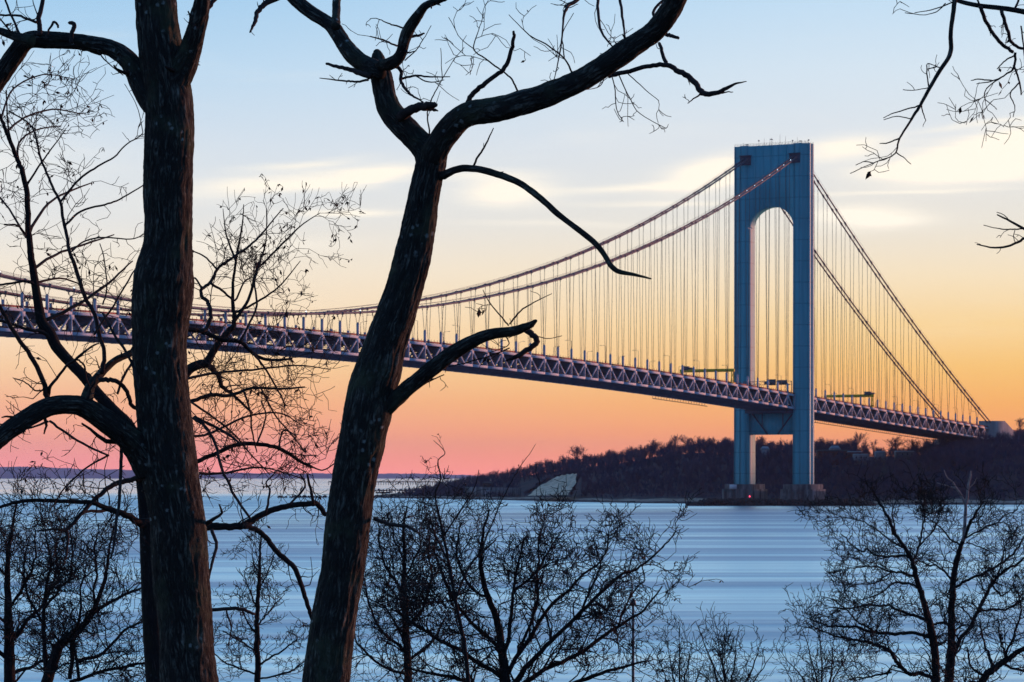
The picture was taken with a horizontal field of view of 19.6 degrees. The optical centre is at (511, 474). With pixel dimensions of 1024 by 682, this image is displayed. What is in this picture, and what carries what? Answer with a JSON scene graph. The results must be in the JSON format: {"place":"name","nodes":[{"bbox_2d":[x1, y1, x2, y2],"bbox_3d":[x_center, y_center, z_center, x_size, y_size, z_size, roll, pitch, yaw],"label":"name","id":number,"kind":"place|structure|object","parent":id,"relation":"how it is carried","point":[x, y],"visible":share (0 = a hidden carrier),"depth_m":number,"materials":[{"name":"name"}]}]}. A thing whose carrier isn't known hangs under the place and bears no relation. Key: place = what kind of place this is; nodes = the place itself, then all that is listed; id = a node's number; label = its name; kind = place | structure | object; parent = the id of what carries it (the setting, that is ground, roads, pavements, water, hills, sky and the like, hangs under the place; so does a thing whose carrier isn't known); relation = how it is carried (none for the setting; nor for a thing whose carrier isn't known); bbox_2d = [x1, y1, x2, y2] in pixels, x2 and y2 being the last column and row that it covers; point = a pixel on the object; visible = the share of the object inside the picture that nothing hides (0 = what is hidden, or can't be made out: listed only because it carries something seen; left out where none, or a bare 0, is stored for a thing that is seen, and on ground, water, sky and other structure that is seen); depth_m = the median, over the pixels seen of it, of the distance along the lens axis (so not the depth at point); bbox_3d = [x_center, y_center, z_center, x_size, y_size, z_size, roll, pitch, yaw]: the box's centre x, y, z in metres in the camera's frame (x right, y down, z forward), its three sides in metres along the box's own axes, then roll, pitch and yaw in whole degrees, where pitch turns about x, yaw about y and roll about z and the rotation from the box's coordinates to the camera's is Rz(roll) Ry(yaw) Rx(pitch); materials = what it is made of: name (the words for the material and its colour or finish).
{"place":"outdoors","nodes":[
{"label":"outdoors","id":0,"kind":"place"},
{"bbox_2d":[0,466,476,478],"bbox_3d":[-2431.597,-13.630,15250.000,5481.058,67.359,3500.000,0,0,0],"label":"hills","id":1,"kind":"structure","parent":0,"point":[8,474],"depth_m":13918.72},
{"bbox_2d":[0,479,1023,681],"bbox_3d":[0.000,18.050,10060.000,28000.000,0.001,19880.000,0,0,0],"label":"water","id":2,"kind":"structure","parent":0,"point":[756,560],"depth_m":506.64,"materials":[{"name":"blue liquid"}]},
{"bbox_2d":[277,495,416,497],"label":"jetty","id":3,"kind":"object","parent":2,"relation":"in","point":[323,496],"visible":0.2,"depth_m":2328.57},
{"bbox_2d":[328,481,437,484],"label":"fishing pier","id":4,"kind":"structure","parent":2,"relation":"in","point":[401,481],"depth_m":5265.44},
{"bbox_2d":[0,136,1023,500],"bbox_3d":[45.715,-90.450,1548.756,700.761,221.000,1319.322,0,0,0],"label":"suspension bridge","id":5,"kind":"structure","parent":2,"relation":"in","point":[770,176],"depth_m":1740.53,"materials":[{"name":"metal"}]},
{"bbox_2d":[680,366,734,383],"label":"overhead sign gantry","id":6,"kind":"object","parent":5,"relation":"on","point":[688,369],"visible":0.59,"depth_m":1669.50,"materials":[{"name":"grey metal"}]},
{"bbox_2d":[749,379,791,391],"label":"sign gantry","id":7,"kind":"object","parent":5,"relation":"on","point":[774,381],"visible":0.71,"depth_m":1747.17,"materials":[{"name":"grey metal"}]},
{"bbox_2d":[826,391,874,407],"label":"gantry","id":8,"kind":"object","parent":5,"relation":"on","point":[871,394],"visible":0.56,"depth_m":1864.42,"materials":[{"name":"grey metal"}]},
{"bbox_2d":[686,498,876,505],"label":"rocks","id":9,"kind":"object","parent":2,"relation":"in","point":[749,502],"visible":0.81,"depth_m":1718.93,"materials":[{"name":"black stone"}]},
{"bbox_2d":[0,0,1023,475],"label":"sky","id":10,"kind":"structure","parent":0,"point":[827,73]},
{"bbox_2d":[528,473,576,495],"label":"sand slope","id":11,"kind":"structure","parent":0,"point":[547,488],"depth_m":2013.85,"materials":[{"name":"beige sand"}]},
{"bbox_2d":[374,448,1023,504],"bbox_3d":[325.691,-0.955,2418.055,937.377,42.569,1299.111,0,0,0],"label":"hillside terrain","id":12,"kind":"structure","parent":0,"point":[527,484],"depth_m":1942.53,"materials":[{"name":"black plant"}]},
{"bbox_2d":[482,482,493,486],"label":"pavilion","id":13,"kind":"structure","parent":12,"relation":"on","point":[486,484],"depth_m":2290.00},
{"bbox_2d":[485,490,491,496],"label":"hut","id":14,"kind":"object","parent":12,"relation":"on","point":[487,491],"visible":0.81,"depth_m":2180.00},
{"bbox_2d":[465,487,520,496],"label":"stone wall","id":15,"kind":"structure","parent":12,"relation":"on","point":[515,491],"depth_m":2172.31,"materials":[{"name":"concrete"}]},
{"bbox_2d":[565,444,587,460],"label":"bare tree","id":16,"kind":"object","parent":12,"relation":"on","point":[577,450],"visible":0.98,"depth_m":2348.62,"materials":[{"name":"plant"}]},
{"bbox_2d":[647,438,661,456],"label":"bare tree","id":17,"kind":"object","parent":12,"relation":"on","point":[655,444],"visible":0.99,"depth_m":2217.79,"materials":[{"name":"brown plant"}]},
{"bbox_2d":[666,435,680,447],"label":"bare tree","id":18,"kind":"object","parent":12,"relation":"on","point":[671,443],"visible":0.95,"depth_m":2187.84,"materials":[{"name":"brown plant"}]},
{"bbox_2d":[674,434,694,455],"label":"bare tree","id":19,"kind":"object","parent":12,"relation":"on","point":[682,439],"visible":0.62,"depth_m":2170.19,"materials":[{"name":"brown plant"}]},
{"bbox_2d":[705,436,720,447],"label":"bare tree","id":20,"kind":"object","parent":12,"relation":"on","point":[710,441],"visible":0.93,"depth_m":2137.75,"materials":[{"name":"brown plant"}]},
{"bbox_2d":[405,427,1023,496],"bbox_3d":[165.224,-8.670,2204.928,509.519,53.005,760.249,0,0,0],"label":"woods","id":21,"kind":"object","parent":12,"relation":"on","point":[960,452],"visible":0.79,"depth_m":2003.13,"materials":[{"name":"black plant"}]},
{"bbox_2d":[416,464,1023,499],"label":"undergrowth","id":22,"kind":"object","parent":12,"relation":"on","point":[548,478],"visible":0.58,"depth_m":1910.16,"materials":[{"name":"black plant"}]},
{"bbox_2d":[757,435,766,445],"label":"bare tree","id":23,"kind":"object","parent":12,"relation":"on","point":[761,441],"visible":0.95,"depth_m":2078.75,"materials":[{"name":"brown plant"}]},
{"bbox_2d":[760,446,769,456],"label":"house","id":24,"kind":"structure","parent":12,"relation":"on","point":[764,448],"depth_m":2010.00,"materials":[{"name":"grey"}]},
{"bbox_2d":[814,438,831,449],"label":"bare tree","id":25,"kind":"object","parent":12,"relation":"on","point":[820,443],"visible":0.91,"depth_m":2033.24,"materials":[{"name":"brown plant"}]},
{"bbox_2d":[816,450,848,464],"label":"brick building","id":26,"kind":"structure","parent":12,"relation":"on","point":[819,452],"depth_m":1985.00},
{"bbox_2d":[829,446,840,449],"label":"house","id":27,"kind":"structure","parent":12,"relation":"on","point":[834,447],"depth_m":2016.22,"materials":[{"name":"grey"}]},
{"bbox_2d":[847,451,861,461],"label":"house","id":28,"kind":"structure","parent":12,"relation":"on","point":[851,453],"depth_m":1980.00,"materials":[{"name":"grey brick"}]},
{"bbox_2d":[849,432,869,450],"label":"bare tree","id":29,"kind":"object","parent":12,"relation":"on","point":[861,437],"visible":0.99,"depth_m":2023.42,"materials":[{"name":"brown plant"}]},
{"bbox_2d":[853,454,868,463],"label":"house","id":30,"kind":"structure","parent":12,"relation":"on","point":[855,456],"depth_m":1965.00,"materials":[{"name":"grey"}]},
{"bbox_2d":[869,439,883,451],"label":"bare tree","id":31,"kind":"object","parent":12,"relation":"on","point":[872,447],"visible":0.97,"depth_m":2021.02,"materials":[{"name":"brown plant"}]},
{"bbox_2d":[874,451,885,460],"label":"house","id":32,"kind":"structure","parent":12,"relation":"on","point":[882,457],"depth_m":1990.00,"materials":[{"name":"grey"}]},
{"bbox_2d":[882,436,904,450],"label":"bare tree","id":33,"kind":"object","parent":12,"relation":"on","point":[895,444],"visible":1,"depth_m":2020.02,"materials":[{"name":"brown plant"}]},
{"bbox_2d":[894,451,913,459],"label":"shed","id":34,"kind":"structure","parent":12,"relation":"on","point":[905,454],"depth_m":1985.00,"materials":[{"name":"grey"}]},
{"bbox_2d":[902,437,921,450],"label":"bare tree","id":35,"kind":"object","parent":12,"relation":"on","point":[914,443],"visible":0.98,"depth_m":2019.08,"materials":[{"name":"brown plant"}]},
{"bbox_2d":[1014,418,1023,444],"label":"bare tree","id":36,"kind":"object","parent":12,"relation":"on","point":[1020,424],"visible":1,"depth_m":2021.94,"materials":[{"name":"brown plant"}]},
{"bbox_2d":[378,496,1023,502],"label":"beach","id":37,"kind":"structure","parent":0,"point":[698,499],"depth_m":1893.99,"materials":[{"name":"beige sand"}]},
{"bbox_2d":[729,484,736,488],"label":"warning sign","id":38,"kind":"object","parent":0,"point":[732,486],"visible":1,"depth_m":1756.82,"materials":[{"name":"white"}]},
{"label":"ground","id":39,"kind":"structure","parent":0,"visible":0},
{"bbox_2d":[0,457,103,681],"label":"shore tree","id":40,"kind":"object","parent":39,"relation":"on","point":[11,635],"visible":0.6,"depth_m":65.93,"materials":[{"name":"black plant"}]},
{"bbox_2d":[0,471,145,681],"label":"shore tree","id":41,"kind":"object","parent":39,"relation":"on","point":[51,666],"visible":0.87,"depth_m":61.93,"materials":[{"name":"black plant"}]},
{"bbox_2d":[0,0,233,681],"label":"tree","id":42,"kind":"object","parent":39,"relation":"on","point":[157,446],"visible":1,"depth_m":33.75,"materials":[{"name":"brown plant"}]},
{"bbox_2d":[0,50,351,681],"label":"background tree","id":43,"kind":"object","parent":39,"relation":"on","point":[151,643],"visible":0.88,"depth_m":42.22,"materials":[{"name":"black plant"}]},
{"bbox_2d":[212,516,309,681],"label":"shore tree","id":44,"kind":"object","parent":39,"relation":"on","point":[256,644],"visible":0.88,"depth_m":73.95,"materials":[{"name":"black plant"}]},
{"bbox_2d":[187,173,366,438],"bbox_3d":[-4.071,0.878,50.254,3.406,11.898,2.177,0,0,-25],"label":"slender tree","id":45,"kind":"object","parent":39,"relation":"on","point":[190,369],"visible":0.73,"depth_m":50.33,"materials":[{"name":"black plant"}]},
{"bbox_2d":[321,468,475,681],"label":"shore tree","id":46,"kind":"object","parent":39,"relation":"on","point":[404,562],"visible":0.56,"depth_m":67.91,"materials":[{"name":"black plant"}]},
{"bbox_2d":[413,434,496,681],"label":"shrub","id":47,"kind":"object","parent":39,"relation":"on","point":[465,654],"visible":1,"depth_m":51.98,"materials":[{"name":"black plant"}]},
{"bbox_2d":[249,0,746,681],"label":"leaning tree","id":48,"kind":"object","parent":39,"relation":"on","point":[377,396],"visible":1,"depth_m":30.79,"materials":[{"name":"brown plant"}]},
{"bbox_2d":[357,444,722,681],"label":"shore tree","id":49,"kind":"object","parent":39,"relation":"on","point":[502,672],"visible":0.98,"depth_m":59.90,"materials":[{"name":"black plant"}]},
{"bbox_2d":[630,599,635,681],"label":"lamp post","id":50,"kind":"object","parent":39,"relation":"on","point":[633,638],"visible":0.49,"depth_m":79.97,"materials":[{"name":"black metal"}]},
{"bbox_2d":[629,606,718,681],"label":"shrub","id":51,"kind":"object","parent":39,"relation":"on","point":[685,674],"visible":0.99,"depth_m":58.00,"materials":[{"name":"black plant"}]},
{"bbox_2d":[670,601,777,681],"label":"shrub","id":52,"kind":"object","parent":39,"relation":"on","point":[722,658],"visible":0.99,"depth_m":57.74,"materials":[{"name":"black plant"}]},
{"bbox_2d":[772,607,875,681],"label":"shrub","id":53,"kind":"object","parent":39,"relation":"on","point":[825,666],"visible":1,"depth_m":57.83,"materials":[{"name":"black plant"}]},
{"bbox_2d":[779,458,979,681],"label":"shore tree","id":54,"kind":"object","parent":39,"relation":"on","point":[932,637],"visible":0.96,"depth_m":71.87,"materials":[{"name":"black plant"}]},
{"bbox_2d":[850,0,1023,253],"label":"overhanging tree","id":55,"kind":"object","parent":39,"relation":"on","point":[981,7],"visible":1,"depth_m":27.05,"materials":[{"name":"black plant"}]},
{"bbox_2d":[897,461,1023,681],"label":"shore tree","id":56,"kind":"object","parent":39,"relation":"on","point":[989,568],"visible":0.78,"depth_m":75.94,"materials":[{"name":"black plant"}]},
{"bbox_2d":[925,576,1023,681],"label":"shore tree","id":57,"kind":"object","parent":39,"relation":"on","point":[987,673],"visible":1,"depth_m":63.97,"materials":[{"name":"black plant"}]}
]}

